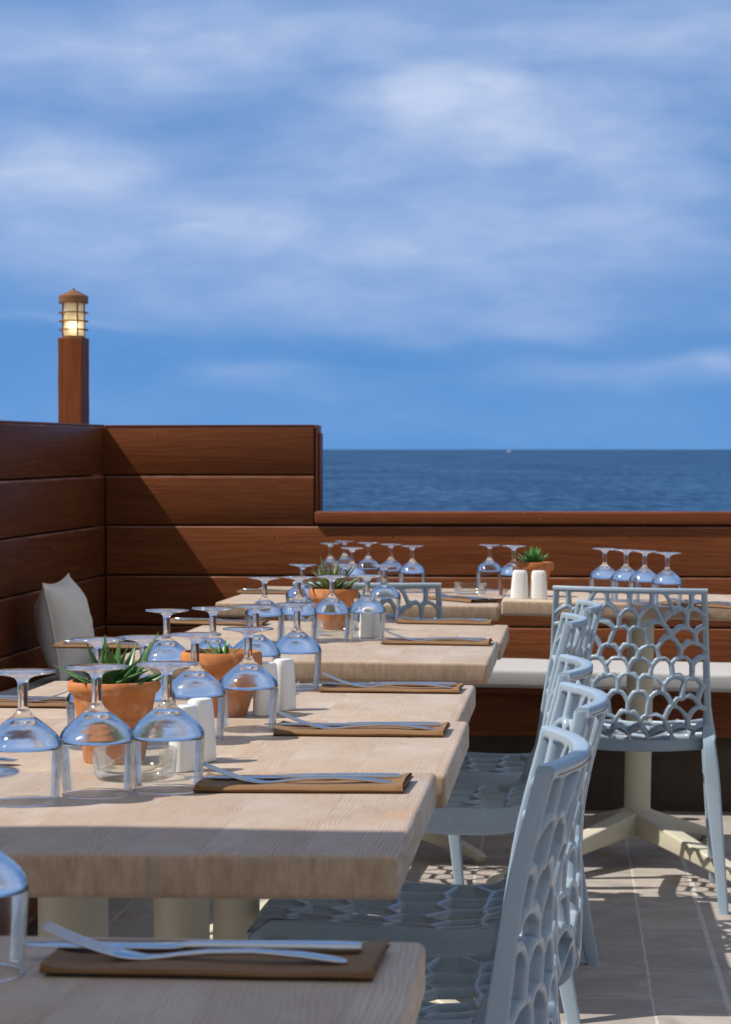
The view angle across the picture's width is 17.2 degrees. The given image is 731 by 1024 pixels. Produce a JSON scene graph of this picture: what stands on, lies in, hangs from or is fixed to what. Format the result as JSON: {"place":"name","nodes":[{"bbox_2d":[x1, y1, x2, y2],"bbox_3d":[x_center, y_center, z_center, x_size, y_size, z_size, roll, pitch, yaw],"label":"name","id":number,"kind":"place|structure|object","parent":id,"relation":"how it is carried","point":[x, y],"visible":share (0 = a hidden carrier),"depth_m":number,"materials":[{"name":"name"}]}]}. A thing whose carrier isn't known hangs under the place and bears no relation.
{"place":"outdoors","nodes":[
{"label":"outdoors","id":0,"kind":"place"},
{"bbox_2d":[0,0,730,449],"label":"sky","id":1,"kind":"structure","parent":0,"point":[375,224],"materials":[{"name":"blue"}]},
{"bbox_2d":[26,810,730,1023],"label":"terrace floor","id":2,"kind":"structure","parent":0,"point":[662,929],"depth_m":6.00,"materials":[{"name":"tile"}]},
{"bbox_2d":[0,897,37,935],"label":"built in bench","id":3,"kind":"object","parent":2,"relation":"on","point":[6,915],"depth_m":5.54,"materials":[{"name":"wood"}]},
{"bbox_2d":[0,672,173,694],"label":"seat cushion","id":4,"kind":"object","parent":3,"relation":"on","point":[38,683],"visible":0.05,"depth_m":7.41,"materials":[{"name":"grey fabric"}]},
{"bbox_2d":[34,573,93,680],"bbox_3d":[-0.928,0.360,7.455,0.164,0.318,0.337,-10,2,7],"label":"pillow","id":5,"kind":"object","parent":4,"relation":"on","point":[61,611],"visible":0.84,"depth_m":7.33,"materials":[{"name":"white fabric"}]},
{"bbox_2d":[0,420,105,691],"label":"boarded wall","id":6,"kind":"structure","parent":2,"relation":"on","point":[52,501],"depth_m":7.77,"materials":[{"name":"wood"}]},
{"bbox_2d":[58,288,88,423],"bbox_3d":[-1.063,-0.558,8.795,0.108,0.514,0.108,0,1,11],"label":"bollard lamp","id":7,"kind":"object","parent":6,"relation":"on","point":[73,374],"visible":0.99,"depth_m":8.75,"materials":[{"name":"wood"}]},
{"bbox_2d":[0,936,424,1023],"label":"wooden table","id":8,"kind":"object","parent":2,"relation":"on","point":[393,992],"visible":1,"depth_m":1.66,"materials":[{"name":"brown wood"}]},
{"bbox_2d":[0,765,28,981],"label":"stemmed glass","id":9,"kind":"object","parent":8,"relation":"on","point":[14,883],"visible":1,"depth_m":1.74,"materials":[{"name":"glass"}]},
{"bbox_2d":[39,939,390,979],"bbox_3d":[-0.107,0.326,1.771,0.244,0.009,0.119,0,1,5],"label":"napkin","id":10,"kind":"object","parent":8,"relation":"on","point":[364,963],"visible":0.67,"depth_m":1.73,"materials":[{"name":"fabric"}]},
{"bbox_2d":[26,940,361,952],"bbox_3d":[-0.128,0.321,1.784,0.252,0.007,0.022,0,1,4],"label":"knife","id":11,"kind":"object","parent":10,"relation":"on","point":[321,946],"visible":0.9,"depth_m":1.78,"materials":[{"name":"silver metal"}]},
{"bbox_2d":[40,921,347,963],"bbox_3d":[-0.124,0.312,1.749,0.223,0.025,0.027,0,1,6],"label":"fork","id":12,"kind":"object","parent":10,"relation":"on","point":[87,943],"visible":1,"depth_m":1.75,"materials":[{"name":"silver metal"}]},
{"bbox_2d":[0,772,436,936],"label":"wooden table","id":13,"kind":"object","parent":2,"relation":"on","point":[80,862],"visible":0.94,"depth_m":2.41,"materials":[{"name":"brown wood"}]},
{"bbox_2d":[0,668,61,807],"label":"stemmed glass","id":14,"kind":"object","parent":13,"relation":"on","point":[23,729],"visible":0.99,"depth_m":2.65,"materials":[{"name":"glass"}]},
{"bbox_2d":[60,663,134,798],"bbox_3d":[-0.304,0.247,2.736,0.086,0.147,0.086,-1,1,-39],"label":"stemmed glass","id":15,"kind":"object","parent":13,"relation":"on","point":[96,722],"visible":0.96,"depth_m":2.72,"materials":[{"name":"glass"}]},
{"bbox_2d":[92,745,176,781],"bbox_3d":[-0.276,0.301,2.894,0.102,0.036,0.102,0,1,25],"label":"ashtray","id":16,"kind":"object","parent":13,"relation":"on","point":[104,768],"visible":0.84,"depth_m":2.88,"materials":[{"name":"clear glass"}]},
{"bbox_2d":[132,661,204,794],"bbox_3d":[-0.227,0.246,2.770,0.086,0.147,0.086,-1,1,-20],"label":"stemmed glass","id":17,"kind":"object","parent":13,"relation":"on","point":[167,719],"visible":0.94,"depth_m":2.75,"materials":[{"name":"glass"}]},
{"bbox_2d":[193,772,413,792],"bbox_3d":[-0.069,0.312,2.797,0.245,0.012,0.124,0,1,5],"label":"napkin","id":18,"kind":"object","parent":13,"relation":"on","point":[400,784],"visible":0.7,"depth_m":2.75,"materials":[{"name":"fabric"}]},
{"bbox_2d":[185,773,400,779],"bbox_3d":[-0.085,0.308,2.809,0.252,0.008,0.023,0,1,4],"label":"knife","id":19,"kind":"object","parent":18,"relation":"on","point":[379,775],"visible":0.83,"depth_m":2.80,"materials":[{"name":"silver metal"}]},
{"bbox_2d":[199,761,392,783],"bbox_3d":[-0.079,0.300,2.774,0.223,0.025,0.027,0,1,6],"label":"fork","id":20,"kind":"object","parent":18,"relation":"on","point":[249,779],"visible":1,"depth_m":2.77,"materials":[{"name":"silver metal"}]},
{"bbox_2d":[0,718,468,938],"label":"wooden table","id":21,"kind":"object","parent":2,"relation":"on","point":[442,758],"visible":0.36,"depth_m":3.20,"materials":[{"name":"brown wood"}]},
{"bbox_2d":[0,757,17,761],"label":"fork","id":22,"kind":"object","parent":21,"relation":"on","point":[3,759],"visible":1,"depth_m":3.02,"materials":[{"name":"silver metal"}]},
{"bbox_2d":[66,637,125,749],"bbox_3d":[-0.357,0.242,3.232,0.086,0.147,0.086,0,1,1],"label":"stemmed glass","id":23,"kind":"object","parent":21,"relation":"on","point":[96,643],"visible":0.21,"depth_m":3.22,"materials":[{"name":"glass"}]},
{"bbox_2d":[54,632,178,764],"bbox_3d":[-0.309,0.236,3.071,0.140,0.165,0.129,0,1,-32],"label":"potted succulent","id":24,"kind":"object","parent":21,"relation":"on","point":[128,695],"visible":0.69,"depth_m":3.04,"materials":[{"name":"ceramic"}]},
{"bbox_2d":[117,635,175,746],"bbox_3d":[-0.300,0.241,3.276,0.086,0.147,0.086,0,1,-31],"label":"stemmed glass","id":25,"kind":"object","parent":21,"relation":"on","point":[143,641],"visible":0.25,"depth_m":3.26,"materials":[{"name":"glass"}]},
{"bbox_2d":[169,704,198,772],"bbox_3d":[-0.223,0.278,2.968,0.030,0.081,0.051,0,1,30],"label":"shaker","id":26,"kind":"object","parent":21,"relation":"on","point":[185,755],"visible":0.5,"depth_m":2.95,"materials":[{"name":"white ceramic"}]},
{"bbox_2d":[169,632,225,740],"bbox_3d":[-0.235,0.241,3.337,0.086,0.147,0.086,0,1,-15],"label":"stemmed glass","id":27,"kind":"object","parent":21,"relation":"on","point":[197,681],"visible":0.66,"depth_m":3.32,"materials":[{"name":"glass"}]},
{"bbox_2d":[187,697,215,762],"bbox_3d":[-0.210,0.276,3.065,0.030,0.081,0.051,0,1,30],"label":"shaker","id":28,"kind":"object","parent":21,"relation":"on","point":[204,706],"visible":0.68,"depth_m":3.06,"materials":[{"name":"white ceramic"}]},
{"bbox_2d":[220,626,277,732],"bbox_3d":[-0.168,0.239,3.467,0.086,0.147,0.086,0,1,10],"label":"stemmed glass","id":29,"kind":"object","parent":21,"relation":"on","point":[248,672],"visible":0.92,"depth_m":3.45,"materials":[{"name":"glass"}]},
{"bbox_2d":[273,720,450,736],"bbox_3d":[-0.004,0.308,3.433,0.245,0.012,0.123,0,1,5],"label":"napkin","id":30,"kind":"object","parent":21,"relation":"on","point":[380,731],"visible":0.77,"depth_m":3.38,"materials":[{"name":"fabric"}]},
{"bbox_2d":[264,722,439,726],"bbox_3d":[-0.019,0.303,3.445,0.252,0.007,0.022,0,1,4],"label":"knife","id":31,"kind":"object","parent":30,"relation":"on","point":[431,724],"visible":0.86,"depth_m":3.44,"materials":[{"name":"silver metal"}]},
{"bbox_2d":[277,711,434,729],"bbox_3d":[-0.013,0.295,3.410,0.223,0.025,0.026,0,1,6],"label":"fork","id":32,"kind":"object","parent":30,"relation":"on","point":[350,726],"visible":1,"depth_m":3.41,"materials":[{"name":"silver metal"}]},
{"bbox_2d":[0,681,475,939],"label":"wooden table","id":33,"kind":"object","parent":2,"relation":"on","point":[233,918],"visible":0.26,"depth_m":3.94,"materials":[{"name":"brown wood"}]},
{"bbox_2d":[0,699,65,707],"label":"napkin","id":34,"kind":"object","parent":33,"relation":"on","point":[59,703],"visible":0.56,"depth_m":3.81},
{"bbox_2d":[0,695,66,698],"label":"knife","id":35,"kind":"object","parent":34,"relation":"on","point":[29,697],"visible":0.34,"depth_m":3.87,"materials":[{"name":"silver metal"}]},
{"bbox_2d":[0,691,67,701],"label":"fork","id":36,"kind":"object","parent":34,"relation":"on","point":[12,699],"visible":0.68,"depth_m":3.83,"materials":[{"name":"silver metal"}]},
{"bbox_2d":[145,608,189,699],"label":"stemmed glass","id":37,"kind":"object","parent":33,"relation":"on","point":[171,649],"visible":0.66,"depth_m":3.96,"materials":[{"name":"glass"}]},
{"bbox_2d":[191,606,234,648],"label":"stemmed glass","id":38,"kind":"object","parent":33,"relation":"on","point":[213,611],"visible":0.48,"depth_m":4.04,"materials":[{"name":"glass"}]},
{"bbox_2d":[181,639,261,717],"bbox_3d":[-0.220,0.252,3.690,0.125,0.119,0.125,0,1,5],"label":"potted succulent","id":39,"kind":"object","parent":33,"relation":"on","point":[218,664],"visible":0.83,"depth_m":3.65,"materials":[{"name":"ceramic"}]},
{"bbox_2d":[233,604,280,692],"bbox_3d":[-0.188,0.232,4.129,0.086,0.147,0.086,0,1,-19],"label":"stemmed glass","id":40,"kind":"object","parent":33,"relation":"on","point":[264,645],"visible":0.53,"depth_m":4.11,"materials":[{"name":"glass"}]},
{"bbox_2d":[253,662,278,715],"bbox_3d":[-0.152,0.271,3.704,0.030,0.081,0.051,1,1,33],"label":"shaker","id":41,"kind":"object","parent":33,"relation":"on","point":[261,702],"visible":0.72,"depth_m":3.69,"materials":[{"name":"white ceramic"}]},
{"bbox_2d":[273,658,295,710],"bbox_3d":[-0.129,0.270,3.784,0.030,0.081,0.051,0,1,33],"label":"shaker","id":42,"kind":"object","parent":33,"relation":"on","point":[286,683],"visible":0.75,"depth_m":3.77,"materials":[{"name":"white ceramic"}]},
{"bbox_2d":[272,602,321,688],"bbox_3d":[-0.119,0.232,4.206,0.086,0.147,0.086,0,1,-26],"label":"stemmed glass","id":43,"kind":"object","parent":33,"relation":"on","point":[297,639],"visible":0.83,"depth_m":4.19,"materials":[{"name":"glass"}]},
{"bbox_2d":[318,683,463,692],"bbox_3d":[0.046,0.301,4.151,0.244,0.010,0.119,0,1,5],"label":"napkin","id":44,"kind":"object","parent":33,"relation":"on","point":[391,689],"visible":0.8,"depth_m":4.10,"materials":[{"name":"fabric"}]},
{"bbox_2d":[310,682,455,685],"bbox_3d":[0.030,0.296,4.163,0.252,0.007,0.022,0,1,4],"label":"knife","id":45,"kind":"object","parent":44,"relation":"on","point":[445,683],"visible":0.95,"depth_m":4.16,"materials":[{"name":"silver metal"}]},
{"bbox_2d":[321,672,451,688],"bbox_3d":[0.037,0.288,4.128,0.223,0.025,0.026,0,1,6],"label":"fork","id":46,"kind":"object","parent":44,"relation":"on","point":[379,685],"visible":1,"depth_m":4.12,"materials":[{"name":"silver metal"}]},
{"bbox_2d":[121,636,497,1002],"bbox_3d":[-0.106,0.665,5.220,0.760,0.740,0.735,1,1,5],"label":"wooden table","id":47,"kind":"object","parent":2,"relation":"on","point":[352,660],"visible":0.21,"depth_m":4.87,"materials":[{"name":"brown wood"}]},
{"bbox_2d":[53,640,149,648],"bbox_3d":[-0.539,0.285,5.193,0.245,0.012,0.124,1,1,5],"label":"napkin","id":48,"kind":"object","parent":47,"relation":"on","point":[76,645],"visible":0.44,"depth_m":5.14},
{"bbox_2d":[64,640,137,643],"bbox_3d":[-0.537,0.281,5.208,0.228,0.008,0.020,1,1,6],"label":"knife","id":49,"kind":"object","parent":48,"relation":"on","point":[65,641],"visible":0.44,"depth_m":5.21,"materials":[{"name":"silver metal"}]},
{"bbox_2d":[62,641,156,644],"bbox_3d":[-0.538,0.279,5.169,0.223,0.012,0.027,1,1,3],"label":"fork","id":50,"kind":"object","parent":48,"relation":"on","point":[111,643],"visible":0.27,"depth_m":5.17,"materials":[{"name":"silver metal"}]},
{"bbox_2d":[245,576,283,643],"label":"stemmed glass","id":51,"kind":"object","parent":47,"relation":"on","point":[277,611],"visible":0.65,"depth_m":5.37,"materials":[{"name":"glass"}]},
{"bbox_2d":[281,576,316,640],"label":"stemmed glass","id":52,"kind":"object","parent":47,"relation":"on","point":[305,611],"visible":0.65,"depth_m":5.42,"materials":[{"name":"glass"}]},
{"bbox_2d":[315,575,350,640],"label":"stemmed glass","id":53,"kind":"object","parent":47,"relation":"on","point":[331,604],"visible":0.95,"depth_m":5.48,"materials":[{"name":"glass"}]},
{"bbox_2d":[349,574,385,639],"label":"stemmed glass","id":54,"kind":"object","parent":47,"relation":"on","point":[366,603],"visible":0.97,"depth_m":5.54,"materials":[{"name":"glass"}]},
{"bbox_2d":[186,621,508,934],"bbox_3d":[-0.043,0.658,5.904,0.760,0.740,0.735,1,1,5],"label":"wooden table","id":55,"kind":"object","parent":2,"relation":"on","point":[499,634],"visible":0.09,"depth_m":5.86,"materials":[{"name":"brown wood"}]},
{"bbox_2d":[170,618,269,625],"bbox_3d":[-0.368,0.275,6.054,0.245,0.012,0.124,1,1,5],"label":"napkin","id":56,"kind":"object","parent":55,"relation":"on","point":[189,622],"visible":0.69,"depth_m":6.00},
{"bbox_2d":[174,618,262,621],"bbox_3d":[-0.367,0.270,6.030,0.223,0.011,0.026,0,1,3],"label":"fork","id":57,"kind":"object","parent":56,"relation":"on","point":[209,619],"visible":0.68,"depth_m":6.03,"materials":[{"name":"silver metal"}]},
{"bbox_2d":[175,618,264,620],"bbox_3d":[-0.366,0.271,6.069,0.228,0.007,0.021,1,1,6],"label":"knife","id":58,"kind":"object","parent":56,"relation":"on","point":[209,620],"visible":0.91,"depth_m":6.07,"materials":[{"name":"silver metal"}]},
{"bbox_2d":[286,564,316,621],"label":"stemmed glass","id":59,"kind":"object","parent":55,"relation":"on","point":[291,592],"visible":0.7,"depth_m":6.23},
{"bbox_2d":[301,556,373,629],"bbox_3d":[-0.083,0.196,5.914,0.179,0.184,0.160,0,1,-28],"label":"potted succulent","id":60,"kind":"object","parent":55,"relation":"on","point":[346,593],"visible":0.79,"depth_m":5.87,"materials":[{"name":"ceramic"}]},
{"bbox_2d":[318,619,357,635],"bbox_3d":[-0.070,0.272,5.671,0.102,0.036,0.102,0,1,-25],"label":"ashtray","id":61,"kind":"object","parent":55,"relation":"on","point":[321,630],"visible":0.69,"depth_m":5.66,"materials":[{"name":"clear glass"}]},
{"bbox_2d":[331,564,360,620],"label":"stemmed glass","id":62,"kind":"object","parent":55,"relation":"on","point":[344,568],"visible":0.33,"depth_m":6.29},
{"bbox_2d":[359,613,379,637],"bbox_3d":[0.010,0.251,5.605,0.051,0.081,0.030,0,1,-15],"label":"shaker","id":63,"kind":"object","parent":55,"relation":"on","point":[369,625],"visible":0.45,"depth_m":5.59,"materials":[{"name":"white ceramic"}]},
{"bbox_2d":[370,564,400,621],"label":"stemmed glass","id":64,"kind":"object","parent":55,"relation":"on","point":[384,589],"visible":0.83,"depth_m":6.27,"materials":[{"name":"glass"}]},
{"bbox_2d":[381,637,492,645],"bbox_3d":[0.161,0.289,5.406,0.245,0.012,0.124,1,1,5],"label":"napkin","id":65,"kind":"object","parent":55,"relation":"on","point":[487,642],"visible":0.88,"depth_m":5.35,"materials":[{"name":"fabric"}]},
{"bbox_2d":[377,637,486,640],"bbox_3d":[0.145,0.284,5.417,0.252,0.008,0.023,1,1,4],"label":"knife","id":66,"kind":"object","parent":65,"relation":"on","point":[477,638],"visible":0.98,"depth_m":5.41,"materials":[{"name":"silver metal"}]},
{"bbox_2d":[384,629,481,641],"bbox_3d":[0.152,0.276,5.382,0.223,0.025,0.026,1,1,6],"label":"fork","id":67,"kind":"object","parent":65,"relation":"on","point":[433,638],"visible":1,"depth_m":5.38,"materials":[{"name":"silver metal"}]},
{"bbox_2d":[397,617,492,624],"bbox_3d":[0.207,0.281,6.221,0.245,0.012,0.124,1,1,5],"label":"napkin","id":68,"kind":"object","parent":55,"relation":"on","point":[441,622],"visible":0.93,"depth_m":6.17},
{"bbox_2d":[399,616,485,621],"bbox_3d":[0.198,0.275,6.197,0.223,0.012,0.026,1,1,6],"label":"fork","id":69,"kind":"object","parent":68,"relation":"on","point":[444,619],"visible":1,"depth_m":6.19,"materials":[{"name":"silver metal"}]},
{"bbox_2d":[401,618,487,620],"bbox_3d":[0.203,0.277,6.232,0.228,0.007,0.021,1,1,3],"label":"knife","id":70,"kind":"object","parent":68,"relation":"on","point":[443,618],"visible":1,"depth_m":6.23,"materials":[{"name":"silver metal"}]},
{"bbox_2d":[216,586,507,863],"bbox_3d":[0.017,0.632,7.340,0.800,0.760,1.100,1,1,5],"label":"wooden table","id":71,"kind":"object","parent":2,"relation":"on","point":[453,609],"visible":0.23,"depth_m":6.89,"materials":[{"name":"brown wood"}]},
{"bbox_2d":[237,589,286,593],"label":"napkin","id":72,"kind":"object","parent":71,"relation":"on","point":[259,592],"visible":0.51,"depth_m":7.33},
{"bbox_2d":[243,589,287,591],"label":"fork","id":73,"kind":"object","parent":72,"relation":"on","point":[267,589],"visible":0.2,"depth_m":7.36,"materials":[{"name":"silver metal"}]},
{"bbox_2d":[243,589,288,590],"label":"knife","id":74,"kind":"object","parent":72,"relation":"on","point":[261,590],"visible":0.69,"depth_m":7.39,"materials":[{"name":"silver metal"}]},
{"bbox_2d":[317,542,341,581],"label":"stemmed glass","id":75,"kind":"object","parent":71,"relation":"on","point":[328,560],"visible":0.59,"depth_m":7.77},
{"bbox_2d":[334,540,356,582],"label":"stemmed glass","id":76,"kind":"object","parent":71,"relation":"on","point":[344,557],"visible":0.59,"depth_m":8.08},
{"bbox_2d":[339,547,365,596],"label":"stemmed glass","id":77,"kind":"object","parent":71,"relation":"on","point":[357,570],"visible":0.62,"depth_m":7.20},
{"bbox_2d":[355,542,378,582],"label":"stemmed glass","id":78,"kind":"object","parent":71,"relation":"on","point":[367,561],"visible":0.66,"depth_m":7.86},
{"bbox_2d":[377,543,403,589],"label":"stemmed glass","id":79,"kind":"object","parent":71,"relation":"on","point":[391,560],"visible":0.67,"depth_m":7.71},
{"bbox_2d":[398,545,425,592],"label":"stemmed glass","id":80,"kind":"object","parent":71,"relation":"on","point":[411,566],"visible":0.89,"depth_m":7.51,"materials":[{"name":"glass"}]},
{"bbox_2d":[428,595,502,602],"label":"napkin","id":81,"kind":"object","parent":71,"relation":"on","point":[467,600],"visible":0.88,"depth_m":6.93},
{"bbox_2d":[442,593,477,598],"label":"fork","id":82,"kind":"object","parent":81,"relation":"on","point":[445,595],"visible":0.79,"depth_m":7.01,"materials":[{"name":"silver metal"}]},
{"bbox_2d":[452,596,492,599],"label":"knife","id":83,"kind":"object","parent":81,"relation":"on","point":[478,597],"visible":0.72,"depth_m":6.96,"materials":[{"name":"silver metal"}]},
{"bbox_2d":[454,582,486,594],"bbox_3d":[0.324,0.235,7.461,0.102,0.037,0.102,0,1,-35],"label":"ashtray","id":84,"kind":"object","parent":71,"relation":"on","point":[480,591],"visible":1,"depth_m":7.45,"materials":[{"name":"clear glass"}]},
{"bbox_2d":[476,544,502,590],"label":"stemmed glass","id":85,"kind":"object","parent":71,"relation":"on","point":[489,564],"visible":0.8,"depth_m":7.72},
{"bbox_2d":[293,582,463,884],"bbox_3d":[0.021,0.602,6.644,0.532,0.835,0.527,0,1,5],"label":"lattice chair","id":86,"kind":"object","parent":2,"relation":"on","point":[456,855],"visible":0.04,"depth_m":6.40,"materials":[{"name":"grey plastic"}]},
{"bbox_2d":[92,425,730,662],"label":"boarded wall","id":87,"kind":"structure","parent":2,"relation":"on","point":[203,515],"depth_m":8.56,"materials":[{"name":"wood"}]},
{"bbox_2d":[247,654,592,1023],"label":"lattice chair","id":88,"kind":"object","parent":2,"relation":"on","point":[421,913],"visible":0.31,"depth_m":3.73,"materials":[{"name":"grey plastic"}]},
{"bbox_2d":[351,612,586,1023],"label":"lattice chair","id":89,"kind":"object","parent":2,"relation":"on","point":[479,809],"visible":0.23,"depth_m":4.97,"materials":[{"name":"grey plastic"}]},
{"bbox_2d":[416,682,608,1023],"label":"lattice chair","id":90,"kind":"object","parent":2,"relation":"on","point":[458,976],"visible":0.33,"depth_m":3.10,"materials":[{"name":"grey plastic"}]},
{"bbox_2d":[456,600,602,964],"bbox_3d":[0.301,0.635,5.768,0.527,0.835,0.532,0,1,3],"label":"lattice chair","id":91,"kind":"object","parent":2,"relation":"on","point":[488,768],"visible":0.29,"depth_m":5.60,"materials":[{"name":"grey plastic"}]},
{"bbox_2d":[471,725,589,1023],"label":"lattice chair","id":92,"kind":"object","parent":2,"relation":"on","point":[523,987],"visible":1,"depth_m":2.36,"materials":[{"name":"grey plastic"}]},
{"bbox_2d":[467,687,730,811],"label":"built in bench","id":93,"kind":"object","parent":2,"relation":"on","point":[503,720],"visible":0.11,"depth_m":8.10,"materials":[{"name":"wood"}]},
{"bbox_2d":[463,658,730,691],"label":"seat cushion","id":94,"kind":"object","parent":93,"relation":"on","point":[517,673],"visible":0.19,"depth_m":7.95,"materials":[{"name":"white fabric"}]},
{"bbox_2d":[486,590,730,883],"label":"wooden table","id":95,"kind":"object","parent":2,"relation":"on","point":[637,815],"visible":0.59,"depth_m":6.96,"materials":[{"name":"brown wood"}]},
{"bbox_2d":[498,545,527,596],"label":"stemmed glass","id":96,"kind":"object","parent":95,"relation":"on","point":[510,567],"visible":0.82,"depth_m":6.97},
{"bbox_2d":[510,570,527,598],"bbox_3d":[0.437,0.205,6.848,0.051,0.081,0.030,1,1,1],"label":"shaker","id":97,"kind":"object","parent":95,"relation":"on","point":[519,586],"visible":1,"depth_m":6.83,"materials":[{"name":"white ceramic"}]},
{"bbox_2d":[517,545,553,596],"bbox_3d":[0.486,0.171,7.013,0.121,0.148,0.121,1,1,5],"label":"potted succulent","id":98,"kind":"object","parent":95,"relation":"on","point":[531,561],"visible":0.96,"depth_m":6.98,"materials":[{"name":"ceramic"}]},
{"bbox_2d":[529,570,546,598],"bbox_3d":[0.491,0.206,6.850,0.051,0.081,0.030,1,1,1],"label":"shaker","id":99,"kind":"object","parent":95,"relation":"on","point":[538,586],"visible":1,"depth_m":6.84,"materials":[{"name":"white ceramic"}]},
{"bbox_2d":[589,548,618,599],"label":"stemmed glass","id":100,"kind":"object","parent":95,"relation":"on","point":[604,570],"visible":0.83,"depth_m":6.86,"materials":[{"name":"glass"}]},
{"bbox_2d":[610,549,640,602],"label":"stemmed glass","id":101,"kind":"object","parent":95,"relation":"on","point":[625,572],"visible":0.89,"depth_m":6.76,"materials":[{"name":"glass"}]},
{"bbox_2d":[629,550,659,603],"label":"stemmed glass","id":102,"kind":"object","parent":95,"relation":"on","point":[644,573],"visible":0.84,"depth_m":6.68,"materials":[{"name":"glass"}]},
{"bbox_2d":[651,552,682,606],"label":"stemmed glass","id":103,"kind":"object","parent":95,"relation":"on","point":[667,575],"visible":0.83,"depth_m":6.55,"materials":[{"name":"glass"}]},
{"bbox_2d":[661,600,730,608],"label":"napkin","id":104,"kind":"object","parent":95,"relation":"on","point":[716,605],"visible":0.68,"depth_m":6.55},
{"bbox_2d":[671,598,730,605],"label":"fork","id":105,"kind":"object","parent":104,"relation":"on","point":[674,599],"visible":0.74,"depth_m":6.59,"materials":[{"name":"silver metal"}]},
{"bbox_2d":[684,599,730,603],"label":"knife","id":106,"kind":"object","parent":104,"relation":"on","point":[696,600],"visible":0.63,"depth_m":6.61,"materials":[{"name":"silver metal"}]},
{"bbox_2d":[550,585,728,914],"bbox_3d":[0.706,0.609,6.423,0.532,0.835,0.527,1,1,9],"label":"lattice chair","id":107,"kind":"object","parent":2,"relation":"on","point":[618,733],"visible":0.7,"depth_m":6.20,"materials":[{"name":"grey plastic"}]},
{"bbox_2d":[323,450,730,510],"bbox_3d":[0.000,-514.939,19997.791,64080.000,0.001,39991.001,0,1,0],"label":"sea","id":108,"kind":"structure","parent":0,"point":[527,480],"depth_m":392.80,"materials":[{"name":"liquid"}]}
]}

